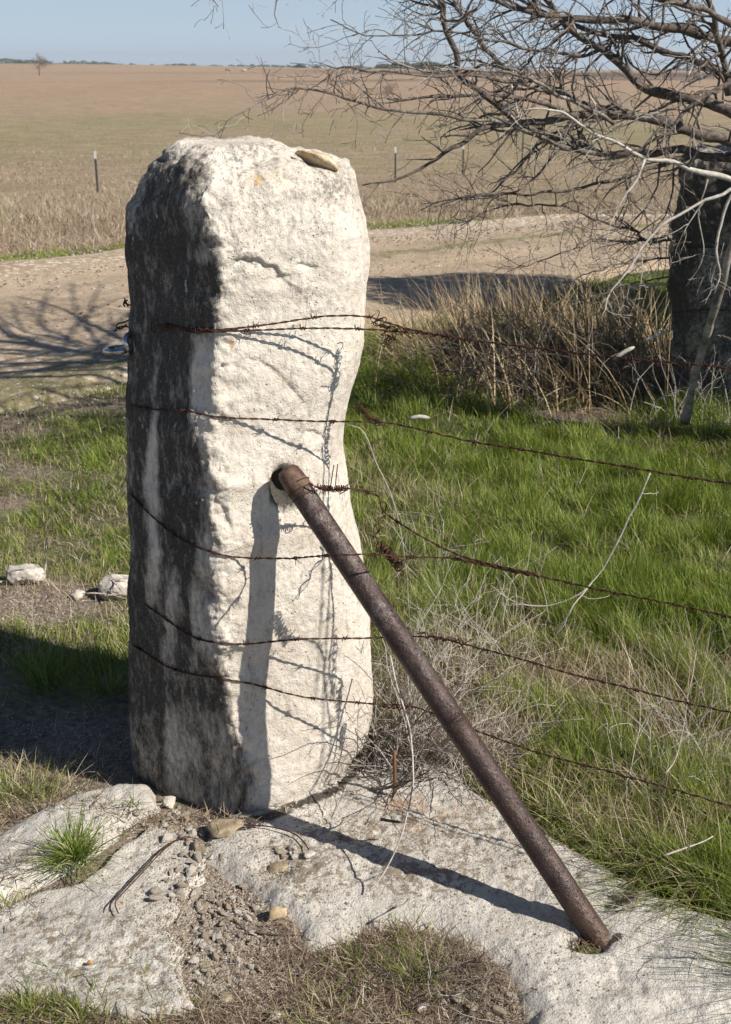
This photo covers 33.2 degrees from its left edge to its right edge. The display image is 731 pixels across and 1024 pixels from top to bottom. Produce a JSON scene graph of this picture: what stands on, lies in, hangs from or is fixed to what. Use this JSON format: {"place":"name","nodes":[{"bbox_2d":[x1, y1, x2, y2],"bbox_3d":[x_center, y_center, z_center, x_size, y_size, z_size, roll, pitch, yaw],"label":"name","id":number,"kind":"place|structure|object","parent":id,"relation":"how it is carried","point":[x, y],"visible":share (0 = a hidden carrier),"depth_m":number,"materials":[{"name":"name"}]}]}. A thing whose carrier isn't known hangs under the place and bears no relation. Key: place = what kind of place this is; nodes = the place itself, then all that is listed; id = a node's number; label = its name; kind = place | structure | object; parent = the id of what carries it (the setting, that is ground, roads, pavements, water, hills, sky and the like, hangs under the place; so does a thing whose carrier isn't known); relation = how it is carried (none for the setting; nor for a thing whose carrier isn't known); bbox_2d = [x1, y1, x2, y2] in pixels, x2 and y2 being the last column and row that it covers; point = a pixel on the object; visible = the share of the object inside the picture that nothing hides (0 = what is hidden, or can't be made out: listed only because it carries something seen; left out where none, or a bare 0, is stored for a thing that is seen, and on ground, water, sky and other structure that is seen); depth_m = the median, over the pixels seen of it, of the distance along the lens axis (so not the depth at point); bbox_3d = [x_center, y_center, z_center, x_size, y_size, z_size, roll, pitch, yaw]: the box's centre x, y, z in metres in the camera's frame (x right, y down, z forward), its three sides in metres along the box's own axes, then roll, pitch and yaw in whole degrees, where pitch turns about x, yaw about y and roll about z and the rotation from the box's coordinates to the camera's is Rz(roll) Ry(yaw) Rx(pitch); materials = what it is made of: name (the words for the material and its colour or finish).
{"place":"outdoors","nodes":[
{"label":"outdoors","id":0,"kind":"place"},
{"bbox_2d":[0,213,591,261],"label":"verge grass","id":1,"kind":"structure","parent":0,"point":[58,254],"depth_m":11.01,"materials":[{"name":"plant"}]},
{"bbox_2d":[0,213,673,426],"bbox_3d":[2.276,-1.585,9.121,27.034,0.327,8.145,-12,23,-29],"label":"gravel road","id":2,"kind":"structure","parent":0,"point":[42,353],"depth_m":9.01,"materials":[{"name":"gravel"}]},
{"bbox_2d":[0,272,730,920],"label":"grass","id":3,"kind":"structure","parent":0,"point":[540,516],"depth_m":4.21,"materials":[{"name":"plant"}]},
{"bbox_2d":[0,63,730,1023],"bbox_3d":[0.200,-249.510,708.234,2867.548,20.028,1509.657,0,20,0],"label":"ground","id":4,"kind":"structure","parent":0,"point":[74,95],"depth_m":30.20,"materials":[{"name":"soil"}]},
{"bbox_2d":[0,542,46,583],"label":"field stone","id":5,"kind":"object","parent":4,"relation":"on","point":[19,572],"visible":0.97,"depth_m":3.98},
{"bbox_2d":[0,882,50,929],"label":"grass tuft","id":6,"kind":"object","parent":4,"relation":"on","point":[15,900],"visible":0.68,"depth_m":2.47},
{"bbox_2d":[0,743,80,815],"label":"grass tuft","id":7,"kind":"object","parent":4,"relation":"on","point":[6,785],"visible":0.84,"depth_m":2.85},
{"bbox_2d":[28,53,54,74],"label":"bare tree","id":8,"kind":"object","parent":4,"relation":"on","point":[41,63],"visible":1,"depth_m":216.19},
{"bbox_2d":[2,739,119,818],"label":"grass tuft","id":9,"kind":"object","parent":4,"relation":"on","point":[46,792],"visible":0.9,"depth_m":2.84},
{"bbox_2d":[0,624,126,722],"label":"grass tuft","id":10,"kind":"object","parent":4,"relation":"on","point":[45,679],"visible":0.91,"depth_m":3.34,"materials":[{"name":"plant"}]},
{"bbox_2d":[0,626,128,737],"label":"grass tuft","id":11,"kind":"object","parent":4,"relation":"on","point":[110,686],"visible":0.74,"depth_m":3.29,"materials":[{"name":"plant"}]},
{"bbox_2d":[70,589,84,599],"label":"field stone","id":12,"kind":"object","parent":4,"relation":"on","point":[79,593],"visible":0.97,"depth_m":3.87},
{"bbox_2d":[0,784,160,908],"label":"limestone slab","id":13,"kind":"structure","parent":4,"relation":"on","point":[120,792],"depth_m":2.67,"materials":[{"name":"stone"}]},
{"bbox_2d":[1,799,150,896],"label":"grass tuft","id":14,"kind":"object","parent":13,"relation":"on","point":[73,852],"visible":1,"depth_m":2.56,"materials":[{"name":"plant"}]},
{"bbox_2d":[105,779,162,821],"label":"grass tuft","id":15,"kind":"object","parent":13,"relation":"on","point":[132,802],"visible":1,"depth_m":2.74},
{"bbox_2d":[1,950,181,1023],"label":"grass tuft","id":16,"kind":"object","parent":4,"relation":"on","point":[79,1009],"visible":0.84,"depth_m":2.18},
{"bbox_2d":[94,151,98,192],"bbox_3d":[-5.728,-7.212,26.127,0.048,0.915,0.039,0,20,0],"label":"steel fence post","id":17,"kind":"object","parent":4,"relation":"on","point":[96,173],"visible":0.94,"depth_m":26.11,"materials":[{"name":"metal"}]},
{"bbox_2d":[0,826,205,1022],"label":"limestone slab","id":18,"kind":"structure","parent":4,"relation":"on","point":[38,933],"depth_m":2.34,"materials":[{"name":"stone"}]},
{"bbox_2d":[0,926,153,1023],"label":"grass tuft","id":19,"kind":"object","parent":18,"relation":"on","point":[27,1005],"visible":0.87,"depth_m":2.19,"materials":[{"name":"plant"}]},
{"bbox_2d":[108,836,198,913],"bbox_3d":[-0.441,0.741,2.531,0.045,0.024,0.298,9,22,23],"label":"loose wire","id":20,"kind":"object","parent":18,"relation":"on","point":[160,851],"visible":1,"depth_m":2.53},
{"bbox_2d":[149,894,162,900],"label":"gravel stone","id":21,"kind":"object","parent":18,"relation":"on","point":[154,897],"visible":1,"depth_m":2.45,"materials":[{"name":"grey stone"}]},
{"bbox_2d":[84,573,128,599],"bbox_3d":[-0.800,0.243,3.881,0.156,0.086,0.214,4,21,10],"label":"field stone","id":22,"kind":"object","parent":4,"relation":"on","point":[112,586],"visible":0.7,"depth_m":3.86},
{"bbox_2d":[31,964,234,1023],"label":"grass tuft","id":23,"kind":"object","parent":4,"relation":"on","point":[162,1005],"visible":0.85,"depth_m":2.18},
{"bbox_2d":[162,796,175,808],"bbox_3d":[-0.448,0.661,2.799,0.036,0.028,0.027,17,8,-35],"label":"pale stone","id":24,"kind":"object","parent":4,"relation":"on","point":[170,800],"visible":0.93,"depth_m":2.79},
{"bbox_2d":[159,959,229,1023],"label":"grass tuft","id":25,"kind":"object","parent":4,"relation":"on","point":[201,1006],"visible":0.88,"depth_m":2.19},
{"bbox_2d":[217,991,232,1003],"bbox_3d":[-0.264,0.882,2.220,0.053,0.021,0.027,0,20,1],"label":"tan stone","id":26,"kind":"object","parent":4,"relation":"on","point":[226,995],"visible":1,"depth_m":2.21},
{"bbox_2d":[125,135,372,815],"bbox_3d":[-0.267,-0.028,2.750,0.572,1.560,0.558,0,20,0],"label":"stone post","id":27,"kind":"object","parent":4,"relation":"on","point":[238,231],"visible":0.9,"depth_m":2.51,"materials":[{"name":"stone"}]},
{"bbox_2d":[103,332,132,355],"bbox_3d":[-0.503,-0.352,2.544,0.109,0.058,0.064,18,27,40],"label":"gate ring","id":28,"kind":"object","parent":27,"relation":"hanging from","point":[124,348],"visible":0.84,"depth_m":2.53,"materials":[{"name":"metal"}]},
{"bbox_2d":[114,298,129,331],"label":"wire barbs","id":29,"kind":"object","parent":27,"relation":"attached to","point":[128,305],"visible":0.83,"depth_m":2.60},
{"bbox_2d":[176,323,408,334],"bbox_3d":[-0.144,-0.358,2.388,0.460,0.027,0.063,0,20,0],"label":"barbed wire","id":30,"kind":"object","parent":27,"relation":"attached to","point":[270,329],"visible":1,"depth_m":2.39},
{"bbox_2d":[295,150,338,171],"bbox_3d":[-0.095,-0.689,2.401,0.090,0.030,0.053,17,12,-10],"label":"flat stone","id":31,"kind":"object","parent":27,"relation":"on","point":[314,158],"visible":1,"depth_m":2.38,"materials":[{"name":"beige stone"}]},
{"bbox_2d":[349,425,409,612],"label":"dry weed","id":32,"kind":"object","parent":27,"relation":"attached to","point":[393,502],"visible":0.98,"depth_m":2.73,"materials":[{"name":"brown plant"}]},
{"bbox_2d":[129,404,730,484],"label":"barbed wire","id":33,"kind":"object","parent":27,"relation":"attached to","point":[472,441],"visible":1,"depth_m":2.41,"materials":[{"name":"metal"}]},
{"bbox_2d":[352,401,387,427],"bbox_3d":[0.009,-0.200,2.500,0.080,0.048,0.019,12,23,29],"label":"wire splice","id":34,"kind":"object","parent":33,"relation":"attached to","point":[365,412],"visible":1,"depth_m":2.50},
{"bbox_2d":[130,493,730,623],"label":"barbed wire","id":35,"kind":"object","parent":27,"relation":"attached to","point":[295,558],"visible":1,"depth_m":2.42,"materials":[{"name":"metal"}]},
{"bbox_2d":[376,541,408,571],"bbox_3d":[0.055,0.089,2.444,0.069,0.067,0.030,-3,20,-8],"label":"wire splice","id":36,"kind":"object","parent":35,"relation":"hanging from","point":[390,559],"visible":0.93,"depth_m":2.44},
{"bbox_2d":[449,555,546,578],"bbox_3d":[0.259,0.101,2.452,0.220,0.035,0.020,11,23,28],"label":"wire splice","id":37,"kind":"object","parent":35,"relation":"attached to","point":[506,570],"visible":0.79,"depth_m":2.44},
{"bbox_2d":[133,645,730,806],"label":"barbed wire","id":38,"kind":"object","parent":27,"relation":"attached to","point":[264,687],"visible":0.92,"depth_m":2.62,"materials":[{"name":"metal"}]},
{"bbox_2d":[378,697,413,710],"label":"wire splice","id":39,"kind":"object","parent":38,"relation":"attached to","point":[392,707],"visible":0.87,"depth_m":2.69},
{"bbox_2d":[144,603,730,712],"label":"barbed wire","id":40,"kind":"object","parent":27,"relation":"attached to","point":[441,638],"visible":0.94,"depth_m":2.55,"materials":[{"name":"metal"}]},
{"bbox_2d":[417,631,475,647],"bbox_3d":[0.168,0.261,2.570,0.143,0.037,0.038,19,27,41],"label":"wire splice","id":41,"kind":"object","parent":40,"relation":"attached to","point":[446,638],"visible":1,"depth_m":2.57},
{"bbox_2d":[156,312,730,371],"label":"barbed wire","id":42,"kind":"object","parent":27,"relation":"attached to","point":[459,338],"visible":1,"depth_m":2.34,"materials":[{"name":"metal"}]},
{"bbox_2d":[371,321,456,339],"bbox_3d":[0.091,-0.353,2.393,0.187,0.021,0.013,11,23,27],"label":"wire splice","id":43,"kind":"object","parent":42,"relation":"attached to","point":[398,328],"visible":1,"depth_m":2.39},
{"bbox_2d":[373,310,403,347],"bbox_3d":[0.044,-0.360,2.418,0.041,0.072,0.068,-14,24,-33],"label":"wire splice","id":44,"kind":"object","parent":43,"relation":"hanging from","point":[387,335],"visible":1,"depth_m":2.42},
{"bbox_2d":[268,906,286,919],"bbox_3d":[-0.174,0.792,2.426,0.040,0.030,0.024,0,36,-37],"label":"brown stone","id":45,"kind":"object","parent":4,"relation":"on","point":[276,911],"visible":1,"depth_m":2.42,"materials":[{"name":"beige stone"}]},
{"bbox_2d":[256,931,302,935],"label":"twig","id":46,"kind":"object","parent":4,"relation":"on","point":[260,932],"visible":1,"depth_m":2.38,"materials":[{"name":"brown wood"}]},
{"bbox_2d":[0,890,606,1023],"bbox_3d":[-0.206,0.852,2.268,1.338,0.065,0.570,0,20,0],"label":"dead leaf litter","id":47,"kind":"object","parent":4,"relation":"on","point":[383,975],"visible":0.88,"depth_m":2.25,"materials":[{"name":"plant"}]},
{"bbox_2d":[252,945,404,1023],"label":"grass tuft","id":48,"kind":"object","parent":4,"relation":"on","point":[318,1000],"visible":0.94,"depth_m":2.20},
{"bbox_2d":[310,928,415,997],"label":"grass tuft","id":49,"kind":"object","parent":4,"relation":"on","point":[359,957],"visible":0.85,"depth_m":2.31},
{"bbox_2d":[0,327,726,1023],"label":"dead leaf litter","id":50,"kind":"object","parent":4,"relation":"on","point":[216,979],"visible":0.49,"depth_m":2.30,"materials":[{"name":"plant"}]},
{"bbox_2d":[0,571,729,1023],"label":"fine grit","id":51,"kind":"object","parent":4,"relation":"on","point":[214,921],"visible":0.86,"depth_m":2.50,"materials":[{"name":"gravel"}]},
{"bbox_2d":[161,832,173,842],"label":"gravel stone","id":52,"kind":"object","parent":51,"relation":"on","point":[167,837],"visible":1,"depth_m":2.64,"materials":[{"name":"stone"}]},
{"bbox_2d":[0,94,729,256],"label":"prairie grass","id":53,"kind":"structure","parent":4,"relation":"on","point":[47,210],"depth_m":17.27,"materials":[{"name":"plant"}]},
{"bbox_2d":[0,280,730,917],"bbox_3d":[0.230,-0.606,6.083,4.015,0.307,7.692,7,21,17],"label":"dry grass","id":54,"kind":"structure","parent":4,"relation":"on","point":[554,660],"depth_m":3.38,"materials":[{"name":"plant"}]},
{"bbox_2d":[0,58,730,70],"bbox_3d":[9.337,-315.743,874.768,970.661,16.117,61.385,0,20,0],"label":"woodland","id":55,"kind":"object","parent":4,"relation":"on","point":[5,60],"visible":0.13,"depth_m":857.47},
{"bbox_2d":[377,81,400,106],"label":"bare tree","id":56,"kind":"object","parent":4,"relation":"on","point":[386,91],"visible":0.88,"depth_m":89.85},
{"bbox_2d":[355,903,433,969],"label":"grass tuft","id":57,"kind":"object","parent":4,"relation":"on","point":[398,920],"visible":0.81,"depth_m":2.39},
{"bbox_2d":[301,584,520,840],"bbox_3d":[0.065,0.438,2.901,0.741,0.464,0.765,9,22,24],"label":"dry weed","id":58,"kind":"object","parent":4,"relation":"on","point":[400,751],"visible":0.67,"depth_m":2.86,"materials":[{"name":"beige plant"}]},
{"bbox_2d":[408,415,429,419],"bbox_3d":[0.218,-0.384,4.973,0.090,0.023,0.018,0,20,0],"label":"stick","id":59,"kind":"object","parent":4,"relation":"on","point":[413,417],"visible":1,"depth_m":4.97,"materials":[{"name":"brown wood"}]},
{"bbox_2d":[353,920,490,1022],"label":"grass tuft","id":60,"kind":"object","parent":4,"relation":"on","point":[413,969],"visible":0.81,"depth_m":2.28,"materials":[{"name":"plant"}]},
{"bbox_2d":[319,911,525,1023],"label":"dry weed","id":61,"kind":"object","parent":4,"relation":"on","point":[462,982],"visible":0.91,"depth_m":2.22,"materials":[{"name":"beige plant"}]},
{"bbox_2d":[355,470,498,635],"bbox_3d":[0.170,0.114,3.998,0.560,0.234,1.180,0,20,0],"label":"dry weed","id":62,"kind":"object","parent":4,"relation":"on","point":[450,549],"visible":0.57,"depth_m":4.07,"materials":[{"name":"beige plant"}]},
{"bbox_2d":[356,654,497,776],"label":"dry weed","id":63,"kind":"object","parent":4,"relation":"on","point":[380,710],"visible":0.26,"depth_m":3.05,"materials":[{"name":"beige plant"}]},
{"bbox_2d":[411,61,442,68],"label":"distant tree","id":64,"kind":"object","parent":4,"relation":"on","point":[417,64],"visible":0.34,"depth_m":431.94,"materials":[{"name":"grey plant"}]},
{"bbox_2d":[352,709,530,799],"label":"dry weed","id":65,"kind":"object","parent":4,"relation":"on","point":[378,770],"visible":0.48,"depth_m":2.86,"materials":[{"name":"beige plant"}]},
{"bbox_2d":[370,570,522,810],"bbox_3d":[0.101,0.405,3.103,0.613,0.353,1.019,0,20,0],"label":"dry weed","id":66,"kind":"object","parent":4,"relation":"on","point":[433,659],"visible":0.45,"depth_m":3.20,"materials":[{"name":"beige plant"}]},
{"bbox_2d":[176,0,730,359],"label":"dead tree","id":67,"kind":"object","parent":4,"relation":"on","point":[598,112],"visible":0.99,"depth_m":4.64,"materials":[{"name":"grey wood"}]},
{"bbox_2d":[452,993,467,1002],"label":"gravel stone","id":68,"kind":"object","parent":4,"relation":"on","point":[455,998],"visible":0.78,"depth_m":2.22,"materials":[{"name":"grey stone"}]},
{"bbox_2d":[205,750,730,1023],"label":"limestone slab","id":69,"kind":"structure","parent":4,"relation":"on","point":[677,993],"depth_m":2.46,"materials":[{"name":"stone"}]},
{"bbox_2d":[206,818,245,837],"bbox_3d":[-0.302,0.689,2.682,0.089,0.030,0.066,-1,28,-15],"label":"flat stone","id":70,"kind":"object","parent":69,"relation":"on","point":[218,828],"visible":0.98,"depth_m":2.67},
{"bbox_2d":[245,825,308,849],"bbox_3d":[-0.182,0.693,2.645,0.166,0.009,0.035,11,23,28],"label":"loose wire","id":71,"kind":"object","parent":69,"relation":"on","point":[281,829],"visible":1,"depth_m":2.66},
{"bbox_2d":[267,860,287,872],"bbox_3d":[-0.184,0.745,2.570,0.044,0.018,0.032,-7,21,-19],"label":"brown stone","id":72,"kind":"object","parent":69,"relation":"on","point":[279,867],"visible":1,"depth_m":2.56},
{"bbox_2d":[303,850,314,858],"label":"white pebble","id":73,"kind":"object","parent":69,"relation":"on","point":[308,854],"visible":1,"depth_m":2.58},
{"bbox_2d":[369,655,413,891],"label":"dry weed","id":74,"kind":"object","parent":69,"relation":"on","point":[372,887],"visible":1,"depth_m":2.57,"materials":[{"name":"beige plant"}]},
{"bbox_2d":[372,898,413,922],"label":"twig","id":75,"kind":"object","parent":69,"relation":"on","point":[390,911],"visible":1,"depth_m":2.40,"materials":[{"name":"brown wood"}]},
{"bbox_2d":[392,750,396,797],"bbox_3d":[0.065,0.600,2.778,0.011,0.136,0.009,0,20,0],"label":"rusty rod","id":76,"kind":"object","parent":69,"relation":"on","point":[394,773],"visible":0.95,"depth_m":2.77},
{"bbox_2d":[380,818,411,822],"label":"twig","id":77,"kind":"object","parent":69,"relation":"on","point":[388,820],"visible":0.95,"depth_m":2.58,"materials":[{"name":"brown wood"}]},
{"bbox_2d":[370,734,434,790],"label":"twig","id":78,"kind":"object","parent":69,"relation":"on","point":[401,780],"visible":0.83,"depth_m":2.79,"materials":[{"name":"brown wood"}]},
{"bbox_2d":[394,754,446,789],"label":"twig","id":79,"kind":"object","parent":69,"relation":"on","point":[408,781],"visible":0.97,"depth_m":2.73,"materials":[{"name":"brown wood"}]},
{"bbox_2d":[279,464,609,948],"bbox_3d":[0.153,0.380,2.421,0.774,0.866,0.053,13,24,31],"label":"pipe brace","id":80,"kind":"object","parent":69,"relation":"on","point":[510,806],"visible":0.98,"depth_m":2.40,"materials":[{"name":"brown metal"}]},
{"bbox_2d":[308,483,531,573],"bbox_3d":[0.118,0.019,2.473,0.451,0.177,0.113,4,21,10],"label":"barbed wire","id":81,"kind":"object","parent":80,"relation":"attached to","point":[367,492],"visible":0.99,"depth_m":2.50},
{"bbox_2d":[317,479,354,494],"bbox_3d":[-0.061,-0.049,2.458,0.083,0.031,0.017,-11,23,-27],"label":"wire splice","id":82,"kind":"object","parent":81,"relation":"attached to","point":[338,487],"visible":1,"depth_m":2.46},
{"bbox_2d":[372,501,387,545],"bbox_3d":[0.025,0.022,2.499,0.022,0.078,0.070,8,22,21],"label":"wire splice","id":83,"kind":"object","parent":81,"relation":"hanging from","point":[384,516],"visible":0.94,"depth_m":2.51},
{"bbox_2d":[348,653,591,800],"bbox_3d":[0.221,0.504,2.903,0.634,0.459,0.627,0,20,0],"label":"dry weed","id":84,"kind":"object","parent":4,"relation":"on","point":[488,718],"visible":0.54,"depth_m":2.88,"materials":[{"name":"beige plant"}]},
{"bbox_2d":[378,662,575,799],"bbox_3d":[0.267,0.544,3.035,0.497,0.302,0.591,0,20,0],"label":"dry weed","id":85,"kind":"object","parent":4,"relation":"on","point":[491,745],"visible":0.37,"depth_m":2.99,"materials":[{"name":"beige plant"}]},
{"bbox_2d":[372,537,603,732],"bbox_3d":[0.270,0.287,3.446,0.752,0.342,1.065,0,20,0],"label":"dry weed","id":86,"kind":"object","parent":4,"relation":"on","point":[480,636],"visible":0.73,"depth_m":3.40,"materials":[{"name":"beige plant"}]},
{"bbox_2d":[489,1005,509,1017],"bbox_3d":[0.242,0.892,2.189,0.042,0.020,0.015,16,37,19],"label":"gravel stone","id":87,"kind":"object","parent":4,"relation":"on","point":[498,1010],"visible":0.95,"depth_m":2.18,"materials":[{"name":"brown stone"}]},
{"bbox_2d":[356,246,675,437],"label":"tall dead grass","id":88,"kind":"structure","parent":4,"relation":"on","point":[535,321],"depth_m":6.52,"materials":[{"name":"plant"}]},
{"bbox_2d":[359,266,672,423],"bbox_3d":[0.823,-0.825,6.451,1.943,0.963,1.876,9,22,23],"label":"brush tangle","id":89,"kind":"object","parent":4,"relation":"on","point":[501,351],"visible":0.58,"depth_m":6.16,"materials":[{"name":"brown wood"}]},
{"bbox_2d":[614,346,634,359],"bbox_3d":[1.201,-0.737,5.696,0.095,0.067,0.020,0,20,0],"label":"stick","id":90,"kind":"object","parent":89,"relation":"on","point":[623,352],"visible":0.9,"depth_m":5.69,"materials":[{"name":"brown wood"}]},
{"bbox_2d":[629,283,668,288],"bbox_3d":[1.359,-1.086,5.887,0.192,0.029,0.016,0,20,0],"label":"stick","id":91,"kind":"object","parent":89,"relation":"on","point":[651,284],"visible":0.82,"depth_m":5.88,"materials":[{"name":"grey wood"}]},
{"bbox_2d":[644,331,668,340],"bbox_3d":[1.368,-0.827,5.769,0.117,0.052,0.016,0,20,0],"label":"stick","id":92,"kind":"object","parent":89,"relation":"on","point":[656,335],"visible":1,"depth_m":5.76,"materials":[{"name":"grey wood"}]},
{"bbox_2d":[491,585,609,606],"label":"dry weed","id":93,"kind":"object","parent":4,"relation":"on","point":[546,605],"visible":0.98,"depth_m":2.70,"materials":[{"name":"beige plant"}]},
{"bbox_2d":[472,764,632,873],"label":"grass tuft","id":94,"kind":"object","parent":4,"relation":"on","point":[547,814],"visible":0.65,"depth_m":2.76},
{"bbox_2d":[501,778,695,891],"bbox_3d":[0.487,0.686,2.651,0.475,0.135,0.469,-14,25,-34],"label":"grass tuft","id":95,"kind":"object","parent":4,"relation":"on","point":[602,832],"visible":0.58,"depth_m":2.67,"materials":[{"name":"plant"}]},
{"bbox_2d":[542,473,658,655],"bbox_3d":[0.544,0.136,2.767,0.243,0.471,0.127,-2,20,-5],"label":"dry weed","id":96,"kind":"object","parent":4,"relation":"on","point":[643,488],"visible":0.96,"depth_m":2.74,"materials":[{"name":"beige plant"}]},
{"bbox_2d":[534,791,730,997],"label":"grass tuft","id":97,"kind":"object","parent":4,"relation":"on","point":[691,897],"visible":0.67,"depth_m":2.46,"materials":[{"name":"plant"}]},
{"bbox_2d":[539,768,730,949],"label":"grass tuft","id":98,"kind":"object","parent":4,"relation":"on","point":[634,853],"visible":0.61,"depth_m":2.55,"materials":[{"name":"plant"}]},
{"bbox_2d":[588,651,730,800],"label":"dry weed","id":99,"kind":"object","parent":4,"relation":"on","point":[690,734],"visible":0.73,"depth_m":2.88,"materials":[{"name":"beige plant"}]},
{"bbox_2d":[590,333,730,437],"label":"dry weed","id":100,"kind":"object","parent":4,"relation":"on","point":[699,389],"visible":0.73,"depth_m":5.61,"materials":[{"name":"beige plant"}]},
{"bbox_2d":[602,822,730,1023],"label":"grass tuft","id":101,"kind":"object","parent":4,"relation":"on","point":[724,934],"visible":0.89,"depth_m":2.27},
{"bbox_2d":[665,651,696,773],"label":"dry weed","id":102,"kind":"object","parent":4,"relation":"on","point":[684,720],"visible":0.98,"depth_m":2.69,"materials":[{"name":"beige plant"}]},
{"bbox_2d":[663,836,712,856],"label":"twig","id":103,"kind":"object","parent":4,"relation":"on","point":[672,852],"visible":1,"depth_m":2.42,"materials":[{"name":"beige plant"}]},
{"bbox_2d":[666,143,730,411],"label":"stone post","id":104,"kind":"object","parent":4,"relation":"on","point":[688,329],"visible":0.69,"depth_m":5.74,"materials":[{"name":"stone"}]},
{"bbox_2d":[674,246,727,247],"bbox_3d":[1.667,-1.222,5.647,0.477,0.030,0.164,0,20,0],"label":"barbed wire","id":105,"kind":"object","parent":104,"relation":"attached to","point":[699,247],"visible":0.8,"depth_m":5.61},
{"bbox_2d":[681,238,730,424],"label":"leaning branch","id":106,"kind":"object","parent":4,"relation":"on","point":[699,359],"visible":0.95,"depth_m":5.23,"materials":[{"name":"grey wood"}]},
{"bbox_2d":[0,0,730,69],"label":"sky","id":107,"kind":"structure","parent":0,"point":[137,32],"materials":[{"name":"blue"}]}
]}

